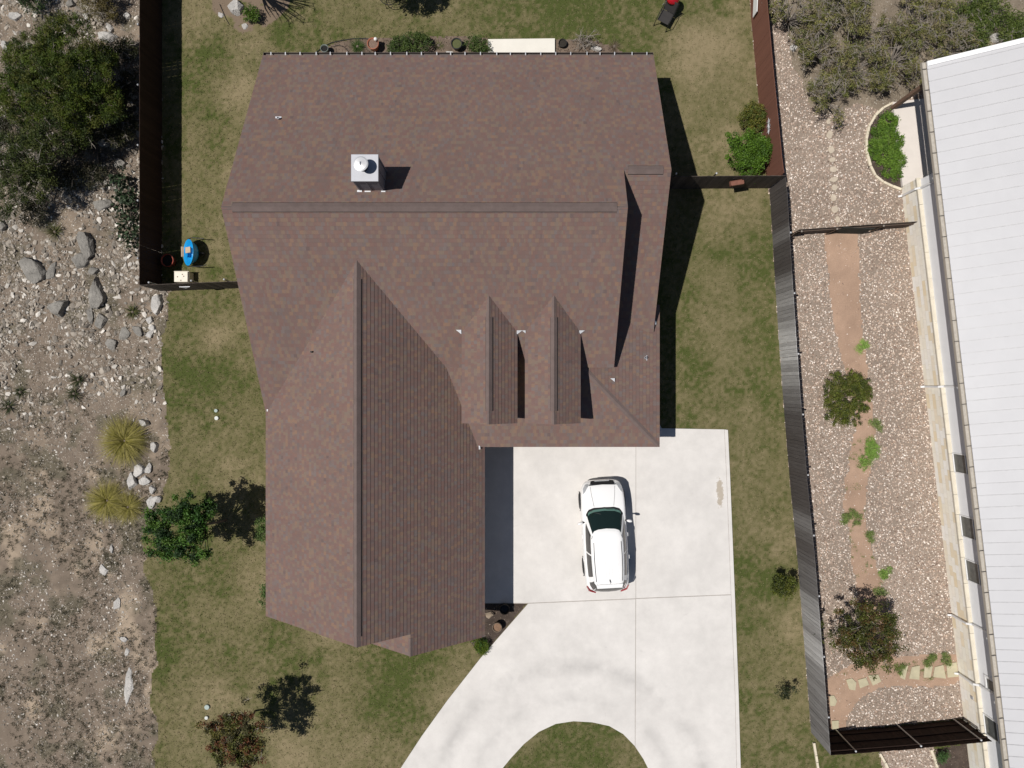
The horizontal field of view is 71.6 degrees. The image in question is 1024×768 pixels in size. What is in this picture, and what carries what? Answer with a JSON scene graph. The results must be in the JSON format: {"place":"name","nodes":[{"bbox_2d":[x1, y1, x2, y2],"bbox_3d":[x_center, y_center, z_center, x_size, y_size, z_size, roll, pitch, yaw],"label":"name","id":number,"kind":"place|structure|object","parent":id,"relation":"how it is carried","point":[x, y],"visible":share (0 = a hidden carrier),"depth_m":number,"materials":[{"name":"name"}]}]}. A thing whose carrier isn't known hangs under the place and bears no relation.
{"place":"outdoors","nodes":[
{"label":"outdoors","id":0,"kind":"place"},
{"bbox_2d":[0,0,170,767],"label":"rocky ground","id":1,"kind":"structure","parent":0,"point":[56,577],"depth_m":30.00,"materials":[{"name":"soil"}]},
{"bbox_2d":[19,257,46,283],"bbox_3d":[-20.278,-4.752,30.052,1.276,0.608,0.979,19,90,0],"label":"boulder","id":2,"kind":"object","parent":1,"relation":"on","point":[34,272],"visible":1,"depth_m":29.82,"materials":[{"name":"stone"}]},
{"bbox_2d":[16,0,51,16],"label":"cedar bush","id":3,"kind":"object","parent":1,"relation":"on","point":[29,2],"visible":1,"depth_m":29.32,"materials":[{"name":"green plant"}]},
{"bbox_2d":[0,114,93,223],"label":"juniper tree","id":4,"kind":"object","parent":1,"relation":"on","point":[26,169],"visible":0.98,"depth_m":27.93,"materials":[{"name":"green plant"}]},
{"bbox_2d":[46,261,56,278],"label":"boulder","id":5,"kind":"object","parent":1,"relation":"on","point":[51,272],"visible":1,"depth_m":29.96,"materials":[{"name":"stone"}]},
{"bbox_2d":[40,222,63,240],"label":"yucca","id":6,"kind":"object","parent":1,"relation":"on","point":[54,231],"visible":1,"depth_m":29.89,"materials":[{"name":"green plant"}]},
{"bbox_2d":[47,300,68,317],"bbox_3d":[-19.078,-3.176,29.984,0.768,0.645,0.785,0,90,0],"label":"boulder","id":7,"kind":"object","parent":1,"relation":"on","point":[58,308],"visible":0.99,"depth_m":29.73,"materials":[{"name":"stone"}]},
{"bbox_2d":[0,9,129,137],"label":"juniper tree","id":8,"kind":"object","parent":1,"relation":"on","point":[62,70],"visible":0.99,"depth_m":27.16,"materials":[{"name":"green plant"}]},
{"bbox_2d":[0,29,137,227],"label":"cedar bush","id":9,"kind":"object","parent":1,"relation":"on","point":[66,170],"visible":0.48,"depth_m":29.22,"materials":[{"name":"green plant"}]},
{"bbox_2d":[63,382,80,404],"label":"yucca","id":10,"kind":"object","parent":1,"relation":"on","point":[72,393],"visible":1,"depth_m":29.82,"materials":[{"name":"green plant"}]},
{"bbox_2d":[66,370,85,388],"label":"yucca","id":11,"kind":"object","parent":1,"relation":"on","point":[78,380],"visible":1,"depth_m":29.82,"materials":[{"name":"green plant"}]},
{"bbox_2d":[72,253,90,268],"bbox_3d":[-18.166,-5.188,30.010,0.696,0.503,0.655,-30,90,0],"label":"boulder","id":12,"kind":"object","parent":1,"relation":"on","point":[79,260],"visible":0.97,"depth_m":29.82,"materials":[{"name":"stone"}]},
{"bbox_2d":[0,0,168,767],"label":"weeds","id":13,"kind":"object","parent":1,"relation":"on","point":[86,605],"visible":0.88,"depth_m":29.99,"materials":[{"name":"brown plant"}]},
{"bbox_2d":[76,231,94,259],"bbox_3d":[-18.008,-5.798,30.007,0.749,0.573,1.292,0,90,0],"label":"boulder","id":14,"kind":"object","parent":1,"relation":"on","point":[85,241],"visible":0.98,"depth_m":29.80,"materials":[{"name":"stone"}]},
{"bbox_2d":[0,0,170,767],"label":"stones","id":15,"kind":"object","parent":1,"relation":"on","point":[107,311],"visible":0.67,"depth_m":29.98,"materials":[{"name":"grey stone"}]},
{"bbox_2d":[83,147,98,168],"bbox_3d":[-17.715,-9.489,30.057,0.621,0.612,0.924,-31,90,0],"label":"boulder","id":16,"kind":"object","parent":1,"relation":"on","point":[91,159],"visible":0.5,"depth_m":29.81,"materials":[{"name":"stone"}]},
{"bbox_2d":[76,0,118,22],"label":"dry bush","id":17,"kind":"object","parent":1,"relation":"on","point":[101,4],"visible":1,"depth_m":29.32,"materials":[{"name":"grey plant"}]},
{"bbox_2d":[88,277,106,308],"bbox_3d":[-17.442,-3.786,29.989,0.770,0.562,1.348,17,90,0],"label":"boulder","id":18,"kind":"object","parent":1,"relation":"on","point":[97,296],"visible":1,"depth_m":29.77,"materials":[{"name":"stone"}]},
{"bbox_2d":[94,313,107,328],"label":"boulder","id":19,"kind":"object","parent":1,"relation":"on","point":[101,320],"visible":1,"depth_m":29.87,"materials":[{"name":"stone"}]},
{"bbox_2d":[93,199,111,211],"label":"boulder","id":20,"kind":"object","parent":1,"relation":"on","point":[99,205],"visible":1,"depth_m":29.86,"materials":[{"name":"stone"}]},
{"bbox_2d":[82,475,130,524],"bbox_3d":[-17.047,4.909,29.824,2.294,0.458,2.262,0,90,0],"label":"grass clump","id":21,"kind":"object","parent":1,"relation":"on","point":[103,501],"visible":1,"depth_m":29.79,"materials":[{"name":"yellow plant"}]},
{"bbox_2d":[98,31,116,41],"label":"boulder","id":22,"kind":"object","parent":1,"relation":"on","point":[105,34],"visible":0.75,"depth_m":29.86,"materials":[{"name":"stone"}]},
{"bbox_2d":[105,339,116,349],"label":"boulder","id":23,"kind":"object","parent":1,"relation":"on","point":[110,344],"visible":1,"depth_m":29.95,"materials":[{"name":"stone"}]},
{"bbox_2d":[98,34,138,152],"bbox_3d":[-15.975,-11.887,29.304,2.040,1.570,4.760,0,90,0],"label":"bush","id":24,"kind":"object","parent":1,"relation":"on","point":[119,125],"visible":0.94,"depth_m":28.94,"materials":[{"name":"green plant"}]},
{"bbox_2d":[91,412,149,470],"bbox_3d":[-16.282,2.386,29.716,2.715,0.556,2.697,0,90,0],"label":"grass clump","id":25,"kind":"object","parent":1,"relation":"on","point":[124,441],"visible":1,"depth_m":29.68,"materials":[{"name":"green plant"}]},
{"bbox_2d":[105,165,138,255],"bbox_3d":[-16.018,-7.225,29.564,1.484,1.015,3.846,-11,90,0],"label":"prickly pear","id":26,"kind":"object","parent":1,"relation":"on","point":[124,198],"visible":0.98,"depth_m":29.39,"materials":[{"name":"green plant"}]},
{"bbox_2d":[119,326,130,339],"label":"boulder","id":27,"kind":"object","parent":1,"relation":"on","point":[124,333],"visible":1,"depth_m":30.00,"materials":[{"name":"stone"}]},
{"bbox_2d":[111,485,144,526],"bbox_3d":[-16.202,5.182,29.854,1.766,0.362,1.874,0,90,0],"label":"grass clump","id":28,"kind":"object","parent":1,"relation":"on","point":[128,504],"visible":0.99,"depth_m":29.83,"materials":[{"name":"yellow plant"}]},
{"bbox_2d":[124,667,133,704],"bbox_3d":[-16.177,12.778,29.988,0.436,0.112,1.639,0,90,0],"label":"boulder","id":29,"kind":"object","parent":1,"relation":"on","point":[128,688],"visible":1,"depth_m":29.94,"materials":[{"name":"stone"}]},
{"bbox_2d":[122,303,138,320],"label":"yucca","id":30,"kind":"object","parent":1,"relation":"on","point":[132,311],"visible":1,"depth_m":29.90,"materials":[{"name":"green plant"}]},
{"bbox_2d":[127,472,137,489],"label":"boulder","id":31,"kind":"object","parent":1,"relation":"on","point":[132,481],"visible":1,"depth_m":29.82,"materials":[{"name":"stone"}]},
{"bbox_2d":[133,464,144,476],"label":"boulder","id":32,"kind":"object","parent":1,"relation":"on","point":[139,469],"visible":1,"depth_m":29.85,"materials":[{"name":"stone"}]},
{"bbox_2d":[151,294,163,314],"bbox_3d":[-14.993,-3.385,29.983,0.510,0.443,0.965,22,90,0],"label":"boulder","id":33,"kind":"object","parent":1,"relation":"on","point":[157,301],"visible":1,"depth_m":29.81,"materials":[{"name":"stone"}]},
{"bbox_2d":[140,0,963,767],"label":"lawn","id":34,"kind":"structure","parent":0,"point":[684,238],"depth_m":30.00,"materials":[{"name":"green plant"}]},
{"bbox_2d":[137,0,161,284],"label":"wooden fence","id":35,"kind":"object","parent":34,"relation":"on","point":[149,24],"visible":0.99,"depth_m":29.04,"materials":[{"name":"wood"}]},
{"bbox_2d":[160,254,175,266],"bbox_3d":[-14.354,-5.147,29.775,0.540,0.450,0.540,0,90,0],"label":"flower pot","id":36,"kind":"object","parent":34,"relation":"on","point":[167,260],"visible":1,"depth_m":29.61,"materials":[{"name":"ceramic"}]},
{"bbox_2d":[139,489,226,566],"bbox_3d":[-12.823,5.599,28.350,3.146,3.432,3.087,0,90,0],"label":"young oak","id":37,"kind":"object","parent":34,"relation":"on","point":[193,518],"visible":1,"depth_m":27.14,"materials":[{"name":"green plant"}]},
{"bbox_2d":[174,271,193,282],"bbox_3d":[-13.731,-4.464,29.744,0.620,0.511,0.455,0,90,0],"label":"storage box","id":38,"kind":"object","parent":34,"relation":"on","point":[183,276],"visible":0.97,"depth_m":29.50,"materials":[{"name":"beige plastic"}]},
{"bbox_2d":[140,278,238,290],"bbox_3d":[-11.997,-4.091,29.052,5.594,1.954,0.143,-2,90,0],"label":"wooden fence","id":39,"kind":"object","parent":34,"relation":"on","point":[227,284],"visible":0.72,"depth_m":28.88,"materials":[{"name":"wood"}]},
{"bbox_2d":[184,237,205,266],"bbox_3d":[-13.287,-5.470,29.633,0.979,0.734,1.236,0,90,0],"label":"wheelbarrow","id":40,"kind":"object","parent":34,"relation":"on","point":[192,256],"visible":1,"depth_m":29.64,"materials":[{"name":"blue plastic"}]},
{"bbox_2d":[194,696,271,767],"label":"crape myrtle","id":41,"kind":"object","parent":34,"relation":"on","point":[217,733],"visible":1,"depth_m":27.15,"materials":[{"name":"green plant"}]},
{"bbox_2d":[227,0,243,15],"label":"boulder","id":42,"kind":"object","parent":34,"relation":"on","point":[235,7],"visible":0.97,"depth_m":29.76,"materials":[{"name":"stone"}]},
{"bbox_2d":[240,3,260,21],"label":"bush","id":43,"kind":"object","parent":34,"relation":"on","point":[250,14],"visible":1,"depth_m":29.61,"materials":[{"name":"green plant"}]},
{"bbox_2d":[254,515,265,543],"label":"bush","id":44,"kind":"object","parent":34,"relation":"on","point":[261,528],"visible":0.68,"depth_m":29.30,"materials":[{"name":"green plant"}]},
{"bbox_2d":[221,52,670,656],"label":"house","id":45,"kind":"structure","parent":34,"relation":"on","point":[447,268],"depth_m":25.21,"materials":[{"name":"brown"}]},
{"bbox_2d":[488,38,554,51],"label":"patio slab","id":46,"kind":"structure","parent":34,"relation":"on","point":[525,45],"depth_m":29.88,"materials":[{"name":"concrete"}]},
{"bbox_2d":[653,0,678,31],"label":"lawn mower","id":47,"kind":"object","parent":34,"relation":"on","point":[665,17],"visible":1,"depth_m":29.57,"materials":[{"name":"black metal"}]},
{"bbox_2d":[669,172,785,188],"bbox_3d":[7.980,-8.312,29.052,5.760,1.955,0.139,0,90,0],"label":"wooden fence","id":48,"kind":"object","parent":34,"relation":"on","point":[705,182],"visible":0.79,"depth_m":28.97,"materials":[{"name":"wood"}]},
{"bbox_2d":[722,126,772,175],"bbox_3d":[9.560,-9.481,29.353,2.175,1.411,2.204,22,90,0],"label":"shrub","id":49,"kind":"object","parent":34,"relation":"on","point":[742,153],"visible":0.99,"depth_m":28.98,"materials":[{"name":"green plant"}]},
{"bbox_2d":[736,99,767,133],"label":"shrub","id":50,"kind":"object","parent":34,"relation":"on","point":[755,118],"visible":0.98,"depth_m":29.23,"materials":[{"name":"green plant"}]},
{"bbox_2d":[769,573,797,600],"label":"shrub","id":51,"kind":"object","parent":34,"relation":"on","point":[775,588],"visible":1,"depth_m":29.08,"materials":[{"name":"green plant"}]},
{"bbox_2d":[772,685,800,699],"bbox_3d":[11.399,12.703,29.640,1.087,0.832,0.822,-42,90,0],"label":"sapling","id":52,"kind":"object","parent":34,"relation":"on","point":[786,693],"visible":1,"depth_m":29.38,"materials":[{"name":"green plant"}]},
{"bbox_2d":[769,177,830,754],"bbox_3d":[11.760,3.249,29.109,0.219,1.842,23.010,-4,90,0],"label":"wooden fence","id":53,"kind":"object","parent":34,"relation":"on","point":[804,535],"visible":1,"depth_m":29.03,"materials":[{"name":"wood"}]},
{"bbox_2d":[829,718,991,754],"bbox_3d":[15.852,14.424,29.092,6.415,1.875,0.166,-5,90,0],"label":"wooden fence","id":54,"kind":"object","parent":34,"relation":"on","point":[915,736],"visible":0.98,"depth_m":29.01,"materials":[{"name":"wood"}]},
{"bbox_2d":[401,426,740,767],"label":"driveway","id":55,"kind":"structure","parent":0,"point":[537,668],"depth_m":29.94,"materials":[{"name":"concrete"}]},
{"bbox_2d":[577,479,631,592],"bbox_3d":[3.803,6.243,29.096,2.239,1.684,4.582,-3,90,0],"label":"car","id":56,"kind":"object","parent":55,"relation":"on","point":[605,561],"visible":1,"depth_m":28.62,"materials":[{"name":"white metal"}]},
{"bbox_2d":[319,36,969,767],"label":"flower bed","id":57,"kind":"object","parent":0,"point":[509,618],"visible":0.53,"depth_m":30.00,"materials":[{"name":"green plant"}]},
{"bbox_2d":[348,36,365,51],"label":"grass tuft","id":58,"kind":"object","parent":57,"relation":"on","point":[358,45],"visible":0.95,"depth_m":29.91,"materials":[{"name":"green plant"}]},
{"bbox_2d":[367,37,378,51],"bbox_3d":[-5.796,-14.190,29.790,0.490,0.420,0.490,0,90,0],"label":"terracotta pot","id":59,"kind":"object","parent":57,"relation":"on","point":[372,45],"visible":1,"depth_m":29.64,"materials":[{"name":"ceramic"}]},
{"bbox_2d":[384,27,432,51],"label":"rosemary bush","id":60,"kind":"object","parent":57,"relation":"on","point":[416,38],"visible":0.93,"depth_m":29.50,"materials":[{"name":"green plant"}]},
{"bbox_2d":[451,38,461,50],"bbox_3d":[-2.314,-14.219,29.820,0.470,0.360,0.470,0,90,0],"label":"black pot","id":61,"kind":"object","parent":57,"relation":"on","point":[456,44],"visible":1,"depth_m":29.70,"materials":[{"name":"ceramic"}]},
{"bbox_2d":[463,32,491,51],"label":"rosemary bush","id":62,"kind":"object","parent":57,"relation":"on","point":[476,47],"visible":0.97,"depth_m":29.62,"materials":[{"name":"green plant"}]},
{"bbox_2d":[470,638,489,656],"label":"bush","id":63,"kind":"object","parent":57,"relation":"on","point":[479,646],"visible":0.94,"depth_m":29.64,"materials":[{"name":"green plant"}]},
{"bbox_2d":[572,28,600,49],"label":"grey bush","id":64,"kind":"object","parent":57,"relation":"on","point":[587,40],"visible":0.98,"depth_m":29.73,"materials":[{"name":"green plant"}]},
{"bbox_2d":[865,102,901,190],"bbox_3d":[15.575,-9.972,29.960,1.350,0.132,3.757,-5,90,0],"label":"stone edging","id":65,"kind":"object","parent":57,"relation":"on","point":[882,181],"visible":1,"depth_m":29.90,"materials":[{"name":"stone"}]},
{"bbox_2d":[867,109,907,181],"bbox_3d":[15.755,-10.024,29.821,1.773,0.475,3.107,0,90,0],"label":"ground cover","id":66,"kind":"object","parent":57,"relation":"on","point":[883,142],"visible":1,"depth_m":29.78,"materials":[{"name":"green plant"}]},
{"bbox_2d":[935,751,951,765],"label":"plant","id":67,"kind":"object","parent":57,"relation":"on","point":[945,757],"visible":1,"depth_m":29.68,"materials":[{"name":"green plant"}]},
{"bbox_2d":[750,0,963,767],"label":"gravel bed","id":68,"kind":"object","parent":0,"point":[880,394],"visible":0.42,"depth_m":30.00,"materials":[{"name":"beige gravel"}]},
{"bbox_2d":[750,0,783,175],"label":"wooden fence","id":69,"kind":"object","parent":68,"relation":"on","point":[764,63],"visible":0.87,"depth_m":28.93,"materials":[{"name":"brown wood"}]},
{"bbox_2d":[761,0,830,47],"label":"scrub oak","id":70,"kind":"object","parent":68,"relation":"on","point":[786,18],"visible":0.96,"depth_m":29.11,"materials":[{"name":"green plant"}]},
{"bbox_2d":[822,369,873,427],"bbox_3d":[13.895,0.631,29.371,2.440,1.368,2.498,0,90,0],"label":"mounded shrub","id":71,"kind":"object","parent":68,"relation":"on","point":[860,393],"visible":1,"depth_m":29.15,"materials":[{"name":"green plant"}]},
{"bbox_2d":[790,221,916,236],"bbox_3d":[14.425,-6.429,29.472,5.342,1.115,0.140,-4,90,0],"label":"wooden fence","id":72,"kind":"object","parent":68,"relation":"on","point":[834,229],"visible":0.75,"depth_m":29.24,"materials":[{"name":"brown wood"}]},
{"bbox_2d":[832,227,874,233],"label":"gate","id":73,"kind":"structure","parent":72,"relation":"attached to","point":[848,230],"depth_m":29.38,"materials":[{"name":"brown wood"}]},
{"bbox_2d":[837,367,946,680],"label":"seedlings","id":74,"kind":"object","parent":68,"relation":"on","point":[922,670],"visible":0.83,"depth_m":29.99,"materials":[{"name":"green plant"}]},
{"bbox_2d":[891,38,1023,767],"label":"metal roof house","id":75,"kind":"structure","parent":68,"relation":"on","point":[963,205],"depth_m":26.79,"materials":[{"name":"white paint"}]},
{"bbox_2d":[952,452,974,474],"bbox_3d":[17.865,3.172,28.050,0.050,1.390,0.819,-7,90,0],"label":"window","id":76,"kind":"structure","parent":75,"relation":"in","point":[959,460],"depth_m":28.32,"materials":[{"name":"white paint"}]},
{"bbox_2d":[959,514,982,540],"bbox_3d":[18.165,5.719,28.050,0.050,1.390,0.905,-7,90,0],"label":"window","id":77,"kind":"structure","parent":75,"relation":"in","point":[966,523],"depth_m":28.32,"materials":[{"name":"grey glass"}]},
{"bbox_2d":[964,558,987,586],"bbox_3d":[18.375,7.495,28.050,0.050,1.390,0.905,-7,90,0],"label":"window","id":78,"kind":"structure","parent":75,"relation":"in","point":[972,568],"depth_m":28.33,"materials":[{"name":"grey glass"}]},
{"bbox_2d":[984,674,1000,693],"bbox_3d":[18.892,11.881,27.890,0.050,0.960,0.603,-7,90,0],"label":"window","id":79,"kind":"structure","parent":75,"relation":"in","point":[988,681],"depth_m":28.14,"materials":[{"name":"white paint"}]},
{"bbox_2d":[982,712,1006,744],"bbox_3d":[19.109,13.721,28.050,0.050,1.390,0.862,-7,90,0],"label":"window","id":80,"kind":"structure","parent":75,"relation":"in","point":[990,725],"depth_m":28.32,"materials":[{"name":"white paint"}]},
{"bbox_2d":[825,232,958,731],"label":"dirt path","id":81,"kind":"structure","parent":0,"point":[844,271],"depth_m":30.00,"materials":[{"name":"soil"}]},
{"bbox_2d":[840,508,854,525],"bbox_3d":[14.160,5.579,29.927,0.952,0.249,0.572,-33,90,0],"label":"weed patch","id":82,"kind":"object","parent":81,"relation":"on","point":[848,517],"visible":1,"depth_m":29.91,"materials":[{"name":"green plant"}]},
{"bbox_2d":[854,338,871,353],"bbox_3d":[14.792,-1.597,29.926,0.567,0.251,0.848,42,90,0],"label":"weed patch","id":83,"kind":"object","parent":81,"relation":"on","point":[864,346],"visible":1,"depth_m":29.91,"materials":[{"name":"green plant"}]},
{"bbox_2d":[820,597,909,679],"bbox_3d":[14.235,10.074,28.998,3.960,2.136,3.235,24,90,0],"label":"crape myrtle","id":84,"kind":"object","parent":81,"relation":"on","point":[866,636],"visible":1,"depth_m":28.48,"materials":[{"name":"green plant"}]},
{"bbox_2d":[863,435,880,460],"bbox_3d":[15.200,2.718,29.914,0.781,0.278,1.174,0,90,0],"label":"weed patch","id":85,"kind":"object","parent":81,"relation":"on","point":[870,450],"visible":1,"depth_m":29.91,"materials":[{"name":"green plant"}]},
{"bbox_2d":[868,418,886,432],"bbox_3d":[15.351,1.705,29.918,0.881,0.268,0.565,39,90,0],"label":"weed patch","id":86,"kind":"object","parent":81,"relation":"on","point":[877,425],"visible":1,"depth_m":29.91,"materials":[{"name":"green plant"}]},
{"bbox_2d":[909,665,919,679],"bbox_3d":[16.983,12.174,29.988,0.447,0.065,0.604,0,90,0],"label":"flagstone","id":87,"kind":"object","parent":81,"relation":"on","point":[915,672],"visible":1,"depth_m":29.95,"materials":[{"name":"beige stone"}]},
{"bbox_2d":[923,653,937,667],"bbox_3d":[17.631,11.589,29.921,0.513,0.262,0.834,32,90,0],"label":"weed patch","id":88,"kind":"object","parent":81,"relation":"on","point":[934,657],"visible":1,"depth_m":29.92,"materials":[{"name":"green plant"}]},
{"bbox_2d":[933,665,945,678],"bbox_3d":[18.040,12.140,29.988,0.536,0.065,0.581,0,90,0],"label":"flagstone","id":89,"kind":"object","parent":81,"relation":"on","point":[939,671],"visible":1,"depth_m":29.95,"materials":[{"name":"beige stone"}]},
{"bbox_2d":[946,662,957,677],"bbox_3d":[18.570,12.063,29.988,0.452,0.065,0.611,-6,90,0],"label":"flagstone","id":90,"kind":"object","parent":81,"relation":"on","point":[952,669],"visible":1,"depth_m":29.95,"materials":[{"name":"beige stone"}]},
{"bbox_2d":[782,0,1023,115],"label":"soil","id":91,"kind":"structure","parent":0,"point":[878,95],"depth_m":30.00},
{"bbox_2d":[320,0,1023,767],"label":"mulch","id":92,"kind":"object","parent":91,"relation":"on","point":[818,114],"visible":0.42,"depth_m":29.99,"materials":[{"name":"wood"}]},
{"bbox_2d":[795,7,854,70],"bbox_3d":[12.456,-13.779,29.231,2.266,1.659,2.490,-43,90,0],"label":"scrub oak","id":93,"kind":"object","parent":91,"relation":"on","point":[811,50],"visible":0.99,"depth_m":28.99,"materials":[{"name":"green plant"}]},
{"bbox_2d":[803,60,868,129],"bbox_3d":[13.127,-11.998,29.141,2.358,1.860,2.845,31,90,0],"label":"scrub oak","id":94,"kind":"object","parent":91,"relation":"on","point":[825,93],"visible":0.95,"depth_m":28.83,"materials":[{"name":"green plant"}]},
{"bbox_2d":[812,0,870,37],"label":"scrub oak","id":95,"kind":"object","parent":91,"relation":"on","point":[829,15],"visible":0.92,"depth_m":29.12,"materials":[{"name":"green plant"}]},
{"bbox_2d":[824,30,901,95],"bbox_3d":[14.227,-13.088,29.103,2.571,1.907,2.607,0,90,0],"label":"scrub oak","id":96,"kind":"object","parent":91,"relation":"on","point":[850,62],"visible":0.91,"depth_m":28.83,"materials":[{"name":"green plant"}]},
{"bbox_2d":[834,0,918,63],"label":"scrub oak","id":97,"kind":"object","parent":91,"relation":"on","point":[859,14],"visible":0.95,"depth_m":28.78,"materials":[{"name":"green plant"}]},
{"bbox_2d":[871,16,934,91],"bbox_3d":[15.813,-13.486,29.171,2.681,1.779,2.911,-9,90,0],"label":"scrub oak","id":98,"kind":"object","parent":91,"relation":"on","point":[894,64],"visible":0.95,"depth_m":28.91,"materials":[{"name":"green plant"}]},
{"bbox_2d":[888,0,962,60],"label":"scrub oak","id":99,"kind":"object","parent":91,"relation":"on","point":[947,14],"visible":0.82,"depth_m":28.55,"materials":[{"name":"green plant"}]},
{"bbox_2d":[927,0,977,39],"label":"scrub oak","id":100,"kind":"object","parent":91,"relation":"on","point":[944,3],"visible":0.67,"depth_m":28.97,"materials":[{"name":"green plant"}]},
{"bbox_2d":[931,15,981,58],"bbox_3d":[18.398,-13.710,29.171,2.425,1.797,2.318,19,90,0],"label":"scrub oak","id":101,"kind":"object","parent":91,"relation":"on","point":[955,39],"visible":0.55,"depth_m":28.81,"materials":[{"name":"green plant"}]},
{"bbox_2d":[940,0,993,51],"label":"leafy bush","id":102,"kind":"object","parent":91,"relation":"on","point":[984,42],"visible":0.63,"depth_m":29.01,"materials":[{"name":"green plant"}]},
{"bbox_2d":[961,0,1015,38],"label":"leafy bush","id":103,"kind":"object","parent":91,"relation":"on","point":[990,6],"visible":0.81,"depth_m":29.11,"materials":[{"name":"green plant"}]},
{"bbox_2d":[988,8,1023,43],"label":"leafy bush","id":104,"kind":"object","parent":91,"relation":"on","point":[1014,26],"visible":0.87,"depth_m":29.17,"materials":[{"name":"green plant"}]},
{"bbox_2d":[892,99,938,187],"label":"patio","id":105,"kind":"structure","parent":0,"point":[913,128],"depth_m":29.87,"materials":[{"name":"concrete"}]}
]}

